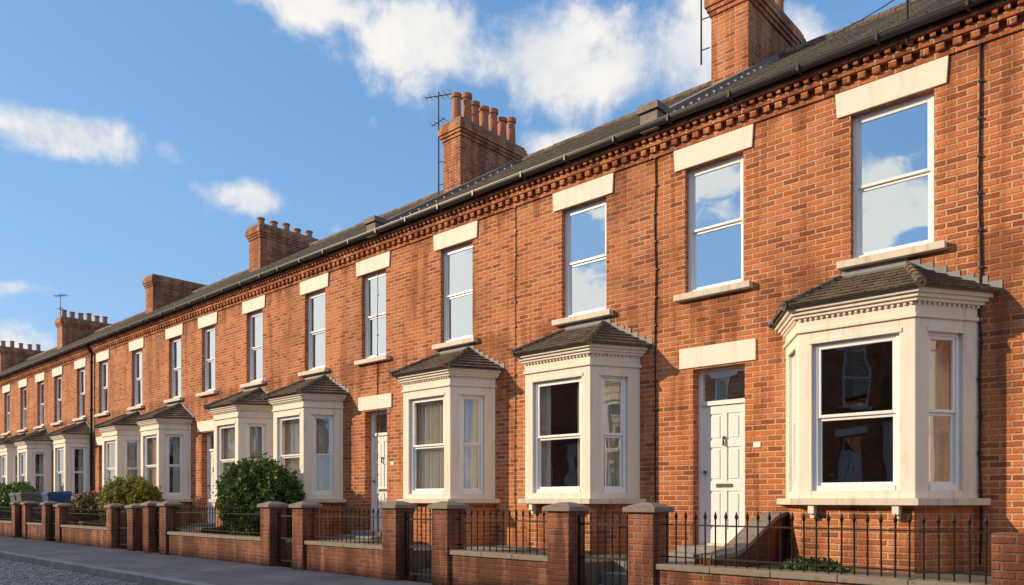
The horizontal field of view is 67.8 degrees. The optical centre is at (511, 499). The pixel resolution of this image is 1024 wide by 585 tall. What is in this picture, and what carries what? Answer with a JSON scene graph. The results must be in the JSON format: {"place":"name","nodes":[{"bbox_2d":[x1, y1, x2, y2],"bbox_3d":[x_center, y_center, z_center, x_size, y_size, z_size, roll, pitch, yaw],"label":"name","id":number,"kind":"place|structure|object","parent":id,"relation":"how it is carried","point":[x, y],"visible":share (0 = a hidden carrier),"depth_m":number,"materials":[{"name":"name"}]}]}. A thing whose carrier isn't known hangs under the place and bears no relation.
{"place":"outdoors","nodes":[
{"label":"outdoors","id":0,"kind":"place"},
{"bbox_2d":[0,558,145,584],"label":"road","id":1,"kind":"structure","parent":0,"point":[13,572],"depth_m":12.84,"materials":[{"name":"asphalt"}]},
{"bbox_2d":[0,536,431,584],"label":"pavement","id":2,"kind":"structure","parent":0,"point":[213,572],"depth_m":13.49,"materials":[{"name":"concrete"}]},
{"bbox_2d":[39,501,57,541],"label":"gate pillar","id":3,"kind":"structure","parent":2,"relation":"on","point":[46,520],"depth_m":22.13,"materials":[{"name":"brick"}]},
{"bbox_2d":[53,503,73,542],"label":"gate pillar","id":4,"kind":"structure","parent":2,"relation":"on","point":[60,513],"depth_m":21.35,"materials":[{"name":"brick"}]},
{"bbox_2d":[60,524,105,547],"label":"garden wall","id":5,"kind":"structure","parent":2,"relation":"on","point":[88,535],"depth_m":20.08,"materials":[{"name":"brick"}]},
{"bbox_2d":[104,503,124,548],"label":"gate pillar","id":6,"kind":"structure","parent":2,"relation":"on","point":[112,526],"depth_m":18.78,"materials":[{"name":"brick"}]},
{"bbox_2d":[124,504,142,550],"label":"gate pillar","id":7,"kind":"structure","parent":2,"relation":"on","point":[134,527],"depth_m":17.89,"materials":[{"name":"brick"}]},
{"bbox_2d":[140,501,160,552],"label":"gate pillar","id":8,"kind":"structure","parent":2,"relation":"on","point":[149,507],"depth_m":17.28,"materials":[{"name":"brick"}]},
{"bbox_2d":[157,501,183,554],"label":"gate pillar","id":9,"kind":"structure","parent":2,"relation":"on","point":[166,517],"depth_m":16.70,"materials":[{"name":"brick"}]},
{"bbox_2d":[167,531,259,564],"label":"garden wall","id":10,"kind":"structure","parent":2,"relation":"on","point":[233,548],"depth_m":15.17,"materials":[{"name":"brick"}]},
{"bbox_2d":[173,505,259,536],"bbox_3d":[-5.956,0.410,15.366,3.980,0.580,0.038,0,0,42],"label":"iron railing","id":11,"kind":"object","parent":10,"relation":"on","point":[215,530],"visible":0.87,"depth_m":15.40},
{"bbox_2d":[257,501,288,566],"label":"gate pillar","id":12,"kind":"structure","parent":2,"relation":"on","point":[269,533],"depth_m":13.77,"materials":[{"name":"brick"}]},
{"bbox_2d":[288,501,322,569],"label":"gate pillar","id":13,"kind":"structure","parent":2,"relation":"on","point":[302,523],"depth_m":13.05,"materials":[{"name":"brick"}]},
{"bbox_2d":[304,540,381,578],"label":"garden wall","id":14,"kind":"structure","parent":2,"relation":"on","point":[353,558],"depth_m":12.21,"materials":[{"name":"brick"}]},
{"bbox_2d":[311,507,381,544],"bbox_3d":[-2.649,0.410,12.337,2.150,0.580,0.038,0,0,42],"label":"iron railing","id":15,"kind":"object","parent":14,"relation":"on","point":[341,537],"visible":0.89,"depth_m":12.37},
{"bbox_2d":[378,501,416,581],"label":"gate pillar","id":16,"kind":"structure","parent":2,"relation":"on","point":[393,540],"depth_m":11.36,"materials":[{"name":"brick"}]},
{"bbox_2d":[427,501,468,584],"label":"gate pillar","id":17,"kind":"structure","parent":2,"relation":"on","point":[445,529],"depth_m":10.60,"materials":[{"name":"brick"}]},
{"bbox_2d":[405,506,431,578],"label":"iron gate","id":18,"kind":"structure","parent":17,"relation":"attached to","point":[417,547],"depth_m":11.17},
{"bbox_2d":[449,549,547,584],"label":"garden wall","id":19,"kind":"structure","parent":2,"relation":"on","point":[475,567],"depth_m":9.94,"materials":[{"name":"brick"}]},
{"bbox_2d":[456,508,547,554],"bbox_3d":[-0.119,0.410,10.021,1.770,0.580,0.038,0,0,42],"label":"iron railing","id":20,"kind":"object","parent":19,"relation":"on","point":[503,520],"visible":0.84,"depth_m":9.99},
{"bbox_2d":[542,502,589,584],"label":"gate pillar","id":21,"kind":"structure","parent":2,"relation":"on","point":[562,543],"depth_m":9.17,"materials":[{"name":"brick"}]},
{"bbox_2d":[623,502,673,584],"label":"gate pillar","id":22,"kind":"structure","parent":2,"relation":"on","point":[646,540],"depth_m":8.38,"materials":[{"name":"brick"}]},
{"bbox_2d":[578,508,627,584],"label":"iron gate","id":23,"kind":"structure","parent":22,"relation":"attached to","point":[604,558],"depth_m":8.96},
{"bbox_2d":[655,562,990,584],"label":"garden wall","id":24,"kind":"structure","parent":2,"relation":"on","point":[668,573],"depth_m":7.49,"materials":[{"name":"brick"}]},
{"bbox_2d":[661,511,993,583],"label":"iron railing","id":25,"kind":"object","parent":24,"relation":"on","point":[923,520],"visible":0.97,"depth_m":7.15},
{"bbox_2d":[991,532,1023,584],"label":"gate pillar","id":26,"kind":"structure","parent":2,"relation":"on","point":[1007,558],"depth_m":6.08,"materials":[{"name":"brick"}]},
{"bbox_2d":[318,503,341,536],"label":"bay plinth","id":27,"kind":"structure","parent":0,"point":[332,505],"depth_m":16.04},
{"bbox_2d":[0,0,905,350],"label":"sky","id":28,"kind":"structure","parent":0,"point":[139,139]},
{"bbox_2d":[125,529,990,584],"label":"garden ground","id":29,"kind":"structure","parent":0,"point":[943,576],"depth_m":9.72,"materials":[{"name":"stone"}]},
{"bbox_2d":[0,444,16,484],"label":"bay stonework","id":30,"kind":"object","parent":29,"relation":"on","point":[9,451],"visible":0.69,"depth_m":30.25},
{"bbox_2d":[0,481,42,516],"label":"hedge bush","id":31,"kind":"object","parent":29,"relation":"on","point":[18,487],"visible":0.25,"depth_m":26.12,"materials":[{"name":"green plant"}]},
{"bbox_2d":[13,440,52,491],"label":"bay stonework","id":32,"kind":"object","parent":29,"relation":"on","point":[29,448],"visible":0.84,"depth_m":28.67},
{"bbox_2d":[17,366,62,450],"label":"lintels and sills","id":33,"kind":"object","parent":29,"relation":"on","point":[57,371],"visible":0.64,"depth_m":29.35,"materials":[{"name":"beige stone"}]},
{"bbox_2d":[8,356,63,382],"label":"brick cornice","id":34,"kind":"structure","parent":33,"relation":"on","point":[51,364],"depth_m":29.59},
{"bbox_2d":[49,434,93,500],"bbox_3d":[-15.255,-0.998,26.282,2.272,2.415,0.882,0,0,42],"label":"bay stonework","id":35,"kind":"object","parent":29,"relation":"on","point":[67,442],"visible":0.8,"depth_m":25.76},
{"bbox_2d":[46,420,94,436],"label":"bay roof","id":36,"kind":"structure","parent":35,"relation":"on","point":[81,427],"depth_m":25.89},
{"bbox_2d":[57,447,85,496],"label":"bay window frames","id":37,"kind":"structure","parent":35,"relation":"in","point":[73,471],"depth_m":25.86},
{"bbox_2d":[69,486,102,524],"bbox_3d":[-12.341,0.238,22.307,2.277,1.295,1.189,0,0,42],"label":"shrub","id":38,"kind":"object","parent":29,"relation":"on","point":[85,501],"visible":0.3,"depth_m":21.91,"materials":[{"name":"green plant"}]},
{"bbox_2d":[72,337,143,445],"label":"lintels and sills","id":39,"kind":"object","parent":29,"relation":"on","point":[133,346],"visible":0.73,"depth_m":25.12,"materials":[{"name":"beige stone"}]},
{"bbox_2d":[60,323,151,364],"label":"brick cornice","id":40,"kind":"structure","parent":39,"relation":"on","point":[130,335],"depth_m":24.60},
{"bbox_2d":[97,425,140,486],"bbox_3d":[-11.936,-0.998,23.243,2.272,2.415,0.882,0,0,42],"label":"bay stonework","id":41,"kind":"object","parent":29,"relation":"on","point":[119,434],"visible":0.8,"depth_m":22.69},
{"bbox_2d":[106,440,139,486],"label":"bay window frames","id":42,"kind":"structure","parent":41,"relation":"in","point":[126,468],"depth_m":22.82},
{"bbox_2d":[111,442,136,482],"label":"bay curtains","id":43,"kind":"object","parent":42,"relation":"hanging from","point":[131,454],"visible":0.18,"depth_m":22.92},
{"bbox_2d":[95,474,164,529],"bbox_3d":[-10.150,0.061,20.113,2.826,1.643,1.516,0,0,42],"label":"hedge bush","id":44,"kind":"object","parent":29,"relation":"on","point":[132,490],"visible":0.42,"depth_m":19.60,"materials":[{"name":"green plant"}]},
{"bbox_2d":[135,418,192,501],"bbox_3d":[-9.798,-0.998,21.285,2.272,2.415,0.882,0,0,42],"label":"bay stonework","id":45,"kind":"object","parent":29,"relation":"on","point":[160,428],"visible":0.84,"depth_m":20.79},
{"bbox_2d":[131,401,193,421],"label":"bay roof","id":46,"kind":"structure","parent":45,"relation":"on","point":[178,410],"depth_m":20.90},
{"bbox_2d":[145,434,182,495],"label":"bay window frames","id":47,"kind":"structure","parent":45,"relation":"in","point":[168,465],"depth_m":20.86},
{"bbox_2d":[149,437,179,492],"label":"bay curtains","id":48,"kind":"object","parent":47,"relation":"hanging from","point":[176,460],"visible":0.2,"depth_m":20.99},
{"bbox_2d":[163,295,265,529],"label":"lintels and sills","id":49,"kind":"object","parent":29,"relation":"on","point":[254,304],"visible":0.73,"depth_m":20.06,"materials":[{"name":"beige stone"}]},
{"bbox_2d":[147,275,278,333],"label":"brick cornice","id":50,"kind":"structure","parent":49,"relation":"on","point":[240,295],"depth_m":19.68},
{"bbox_2d":[142,270,272,322],"bbox_3d":[-8.195,-5.249,19.999,7.100,0.102,0.159,0,0,42],"label":"guttering","id":51,"kind":"object","parent":50,"relation":"on","point":[230,288],"visible":0.97,"depth_m":19.57,"materials":[{"name":"paint"}]},
{"bbox_2d":[208,404,272,505],"bbox_3d":[-6.589,-0.998,18.347,2.272,2.415,0.882,0,0,42],"label":"bay stonework","id":52,"kind":"object","parent":29,"relation":"on","point":[239,416],"visible":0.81,"depth_m":17.87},
{"bbox_2d":[203,386,270,409],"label":"bay roof","id":53,"kind":"structure","parent":52,"relation":"on","point":[250,396],"depth_m":18.02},
{"bbox_2d":[219,423,265,482],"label":"bay window frames","id":54,"kind":"structure","parent":52,"relation":"in","point":[221,461],"depth_m":17.93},
{"bbox_2d":[224,427,261,482],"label":"bay curtains","id":55,"kind":"object","parent":54,"relation":"hanging from","point":[255,442],"visible":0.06,"depth_m":18.24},
{"bbox_2d":[212,452,307,537],"bbox_3d":[-5.240,-0.054,15.655,2.667,1.879,1.593,0,0,42],"label":"hedge bush","id":56,"kind":"object","parent":29,"relation":"on","point":[246,484],"visible":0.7,"depth_m":15.13,"materials":[{"name":"green plant"}]},
{"bbox_2d":[267,393,346,502],"bbox_3d":[-4.561,-0.998,16.490,2.272,2.415,0.882,0,0,42],"label":"bay stonework","id":57,"kind":"object","parent":29,"relation":"on","point":[305,406],"visible":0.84,"depth_m":15.99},
{"bbox_2d":[262,373,348,398],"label":"bay roof","id":58,"kind":"structure","parent":57,"relation":"on","point":[322,383],"depth_m":16.14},
{"bbox_2d":[279,414,332,494],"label":"bay window frames","id":59,"kind":"structure","parent":57,"relation":"in","point":[282,457],"depth_m":16.07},
{"bbox_2d":[285,418,328,489],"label":"bay curtains","id":60,"kind":"object","parent":59,"relation":"hanging from","point":[292,436],"visible":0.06,"depth_m":16.20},
{"bbox_2d":[298,220,477,539],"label":"lintels and sills","id":61,"kind":"object","parent":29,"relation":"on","point":[457,235],"visible":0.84,"depth_m":15.15,"materials":[{"name":"beige stone"}]},
{"bbox_2d":[395,368,500,502],"bbox_3d":[-1.280,-0.998,13.484,2.268,2.415,0.880,0,0,42],"label":"bay stonework","id":62,"kind":"object","parent":29,"relation":"on","point":[451,385],"visible":0.9,"depth_m":13.02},
{"bbox_2d":[389,344,503,376],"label":"bay roof","id":63,"kind":"structure","parent":62,"relation":"on","point":[467,356],"depth_m":13.18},
{"bbox_2d":[416,399,477,488],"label":"bay curtains","id":64,"kind":"object","parent":62,"relation":"in","point":[429,461],"depth_m":13.38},
{"bbox_2d":[411,394,482,493],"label":"bay window frames","id":65,"kind":"structure","parent":62,"relation":"in","point":[463,490],"depth_m":13.06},
{"bbox_2d":[412,503,493,545],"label":"bay plinth","id":66,"kind":"structure","parent":29,"relation":"on","point":[481,507],"depth_m":13.07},
{"bbox_2d":[527,504,632,553],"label":"bay plinth","id":67,"kind":"structure","parent":29,"relation":"on","point":[608,507],"depth_m":11.02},
{"bbox_2d":[516,343,647,513],"bbox_3d":[0.873,-0.998,11.512,2.268,2.415,0.880,0,0,42],"label":"bay stonework","id":68,"kind":"object","parent":29,"relation":"on","point":[591,363],"visible":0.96,"depth_m":11.06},
{"bbox_2d":[535,375,625,492],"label":"bay window frames","id":69,"kind":"structure","parent":68,"relation":"in","point":[621,487],"depth_m":11.09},
{"bbox_2d":[509,318,652,358],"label":"bay roof","id":70,"kind":"structure","parent":68,"relation":"on","point":[599,331],"depth_m":11.24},
{"bbox_2d":[693,511,788,566],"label":"garden wall","id":71,"kind":"structure","parent":29,"relation":"on","point":[763,543],"depth_m":9.10,"materials":[{"name":"brick"}]},
{"bbox_2d":[778,555,852,572],"bbox_3d":[3.167,0.728,8.004,0.870,0.280,0.553,0,0,42],"label":"shrub","id":72,"kind":"object","parent":29,"relation":"on","point":[810,560],"visible":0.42,"depth_m":7.92,"materials":[{"name":"green plant"}]},
{"bbox_2d":[789,505,974,573],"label":"bay plinth","id":73,"kind":"structure","parent":29,"relation":"on","point":[946,513],"depth_m":8.23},
{"bbox_2d":[775,286,992,519],"bbox_3d":[3.995,-0.998,8.658,2.399,2.415,0.887,0,0,42],"label":"bay stonework","id":74,"kind":"object","parent":29,"relation":"on","point":[912,316],"visible":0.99,"depth_m":8.18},
{"bbox_2d":[792,331,959,490],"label":"bay window frames","id":75,"kind":"structure","parent":74,"relation":"in","point":[952,414],"depth_m":8.24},
{"bbox_2d":[768,258,1002,328],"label":"bay roof","id":76,"kind":"structure","parent":74,"relation":"on","point":[905,273],"depth_m":8.45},
{"bbox_2d":[541,381,619,486],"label":"bay curtains","id":77,"kind":"object","parent":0,"point":[612,407],"depth_m":11.23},
{"bbox_2d":[929,340,948,481],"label":"bay curtains","id":78,"kind":"object","parent":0,"point":[938,448],"depth_m":8.35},
{"label":"ground","id":79,"kind":"structure","parent":0,"visible":0},
{"bbox_2d":[0,384,11,437],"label":"walls","id":80,"kind":"structure","parent":79,"relation":"on","point":[3,412],"depth_m":32.97,"materials":[{"name":"red brick"}]},
{"bbox_2d":[0,325,108,374],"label":"roof","id":81,"kind":"structure","parent":80,"relation":"on","point":[56,349],"depth_m":35.65,"materials":[{"name":"tile"}]},
{"bbox_2d":[55,316,110,348],"bbox_3d":[-20.884,-7.360,37.238,0.880,2.720,2.380,0,0,42],"label":"chimney stack","id":82,"kind":"object","parent":81,"relation":"on","point":[70,330],"visible":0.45,"depth_m":36.55,"materials":[{"name":"red brick"}]},
{"bbox_2d":[12,365,64,491],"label":"walls","id":83,"kind":"structure","parent":79,"relation":"on","point":[33,402],"depth_m":29.90,"materials":[{"name":"red brick"}]},
{"bbox_2d":[0,551,212,584],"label":"kerb","id":84,"kind":"structure","parent":79,"relation":"on","point":[143,578],"depth_m":13.15,"materials":[{"name":"concrete"}]},
{"bbox_2d":[65,334,152,493],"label":"walls","id":85,"kind":"structure","parent":79,"relation":"on","point":[121,379],"depth_m":24.73,"materials":[{"name":"red brick"}]},
{"bbox_2d":[55,319,145,494],"bbox_3d":[-13.556,-2.100,25.005,7.630,6.400,0.304,0,0,42],"label":"guttering","id":86,"kind":"object","parent":85,"relation":"attached to","point":[105,336],"visible":0.91,"depth_m":25.68,"materials":[{"name":"paint"}]},
{"bbox_2d":[79,350,141,417],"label":"sash window frames","id":87,"kind":"structure","parent":85,"relation":"attached to","point":[103,388],"depth_m":25.52,"materials":[{"name":"white plastic"}]},
{"bbox_2d":[81,353,141,415],"bbox_3d":[-13.180,-2.953,25.106,5.476,3.185,0.089,0,0,42],"label":"window glass","id":88,"kind":"object","parent":87,"relation":"in","point":[139,375],"visible":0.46,"depth_m":25.32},
{"bbox_2d":[82,269,248,342],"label":"roof","id":89,"kind":"structure","parent":85,"relation":"on","point":[190,295],"depth_m":26.87,"materials":[{"name":"tile"}]},
{"bbox_2d":[142,274,206,313],"bbox_3d":[-13.287,-7.335,30.282,0.880,2.670,2.380,0,0,42],"label":"chimney stack","id":90,"kind":"object","parent":89,"relation":"on","point":[161,291],"visible":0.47,"depth_m":29.58,"materials":[{"name":"red brick"}]},
{"bbox_2d":[153,290,279,523],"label":"walls","id":91,"kind":"structure","parent":79,"relation":"on","point":[232,349],"depth_m":20.46,"materials":[{"name":"red brick"}]},
{"bbox_2d":[207,432,214,522],"bbox_3d":[-7.859,-0.585,20.262,0.235,2.430,1.000,0,0,-37],"label":"front door","id":92,"kind":"structure","parent":91,"relation":"attached to","point":[210,473],"depth_m":20.50,"materials":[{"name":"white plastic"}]},
{"bbox_2d":[172,310,262,397],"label":"sash window frames","id":93,"kind":"structure","parent":91,"relation":"attached to","point":[255,314],"depth_m":20.48,"materials":[{"name":"white plastic"}]},
{"bbox_2d":[174,314,262,448],"bbox_3d":[-7.811,-2.953,20.189,5.036,3.185,0.091,0,0,42],"label":"window glass","id":94,"kind":"object","parent":93,"relation":"in","point":[257,330],"visible":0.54,"depth_m":20.28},
{"bbox_2d":[169,204,406,308],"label":"roof","id":95,"kind":"structure","parent":91,"relation":"on","point":[304,250],"depth_m":21.68,"materials":[{"name":"tile"}]},
{"bbox_2d":[245,222,318,272],"bbox_3d":[-7.387,-7.335,24.879,0.880,2.670,2.380,0,0,42],"label":"chimney stack","id":96,"kind":"object","parent":95,"relation":"on","point":[269,244],"visible":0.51,"depth_m":24.16,"materials":[{"name":"red brick"}]},
{"bbox_2d":[280,200,514,545],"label":"walls","id":97,"kind":"structure","parent":79,"relation":"on","point":[415,302],"depth_m":14.81,"materials":[{"name":"red brick"}]},
{"bbox_2d":[371,410,393,530],"bbox_3d":[-2.535,-0.585,15.385,0.234,2.430,0.971,0,0,-37],"label":"front door","id":98,"kind":"structure","parent":97,"relation":"attached to","point":[380,488],"depth_m":15.56,"materials":[{"name":"white wood"}]},
{"bbox_2d":[268,179,506,530],"bbox_3d":[-2.793,-2.300,15.163,7.400,6.000,0.324,0,0,42],"label":"guttering","id":99,"kind":"object","parent":97,"relation":"attached to","point":[495,186],"visible":0.98,"depth_m":14.73,"materials":[{"name":"paint"}]},
{"bbox_2d":[308,242,471,369],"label":"sash window frames","id":100,"kind":"structure","parent":97,"relation":"attached to","point":[447,298],"depth_m":15.53,"materials":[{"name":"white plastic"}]},
{"bbox_2d":[311,248,471,432],"bbox_3d":[-2.568,-2.953,15.387,5.176,3.185,0.092,0,0,42],"label":"window glass","id":101,"kind":"object","parent":100,"relation":"in","point":[460,280],"visible":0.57,"depth_m":15.36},
{"bbox_2d":[274,187,513,289],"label":"brick cornice","id":102,"kind":"structure","parent":97,"relation":"attached to","point":[408,233],"depth_m":14.62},
{"bbox_2d":[297,111,636,258],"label":"roof","id":103,"kind":"structure","parent":97,"relation":"on","point":[501,172],"depth_m":16.06,"materials":[{"name":"tile"}]},
{"bbox_2d":[438,116,527,192],"bbox_3d":[-0.676,-7.460,18.734,0.780,2.920,2.380,0,0,42],"label":"chimney stack","id":104,"kind":"object","parent":103,"relation":"on","point":[472,150],"visible":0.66,"depth_m":18.03,"materials":[{"name":"red brick"}]},
{"bbox_2d":[451,92,515,143],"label":"chimney pots","id":105,"kind":"object","parent":104,"relation":"on","point":[472,110],"visible":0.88,"depth_m":18.64,"materials":[{"name":"ceramic"}]},
{"bbox_2d":[515,6,1023,572],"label":"walls","id":106,"kind":"structure","parent":79,"relation":"on","point":[797,200],"depth_m":9.73,"materials":[{"name":"red brick"}]},
{"bbox_2d":[698,365,760,545],"bbox_3d":[2.944,-0.585,10.293,0.980,2.430,0.262,0,0,42],"label":"front door","id":107,"kind":"structure","parent":106,"relation":"attached to","point":[721,457],"depth_m":10.45,"materials":[{"name":"white wood"}]},
{"bbox_2d":[532,0,958,166],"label":"roof","id":108,"kind":"structure","parent":106,"relation":"on","point":[802,52],"depth_m":11.71,"materials":[{"name":"tile"}]},
{"bbox_2d":[704,0,805,85],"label":"chimney stack","id":109,"kind":"object","parent":108,"relation":"on","point":[745,34],"visible":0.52,"depth_m":13.32,"materials":[{"name":"red brick"}]},
{"bbox_2d":[565,92,933,317],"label":"sash window frames","id":110,"kind":"structure","parent":106,"relation":"attached to","point":[859,188],"depth_m":9.18,"materials":[{"name":"white plastic"}]},
{"bbox_2d":[571,103,927,401],"bbox_3d":[2.857,-2.953,10.421,5.146,3.185,0.090,0,0,42],"label":"window glass","id":111,"kind":"object","parent":110,"relation":"in","point":[894,145],"visible":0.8,"depth_m":10.24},
{"bbox_2d":[552,55,948,558],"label":"lintels and sills","id":112,"kind":"object","parent":106,"relation":"attached to","point":[917,79],"visible":0.86,"depth_m":10.06,"materials":[{"name":"beige stone"}]},
{"bbox_2d":[551,341,950,486],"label":"rooms","id":113,"kind":"object","parent":106,"relation":"attached to","point":[856,379],"visible":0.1,"depth_m":11.38,"materials":[{"name":"paint"}]},
{"bbox_2d":[502,0,1000,564],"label":"guttering","id":114,"kind":"object","parent":106,"relation":"attached to","point":[858,46],"visible":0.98,"depth_m":9.31,"materials":[{"name":"paint"}]},
{"bbox_2d":[508,0,1023,206],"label":"brick cornice","id":115,"kind":"structure","parent":106,"relation":"attached to","point":[843,71],"depth_m":9.52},
{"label":"walls","id":116,"kind":"object","parent":79,"relation":"on","visible":0},
{"bbox_2d":[0,347,55,372],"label":"roof","id":117,"kind":"structure","parent":116,"relation":"on","point":[33,357],"depth_m":41.22,"materials":[{"name":"tile"}]},
{"bbox_2d":[0,346,44,371],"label":"chimney stack","id":118,"kind":"object","parent":117,"relation":"on","point":[11,357],"visible":0.32,"depth_m":43.58,"materials":[{"name":"red brick"}]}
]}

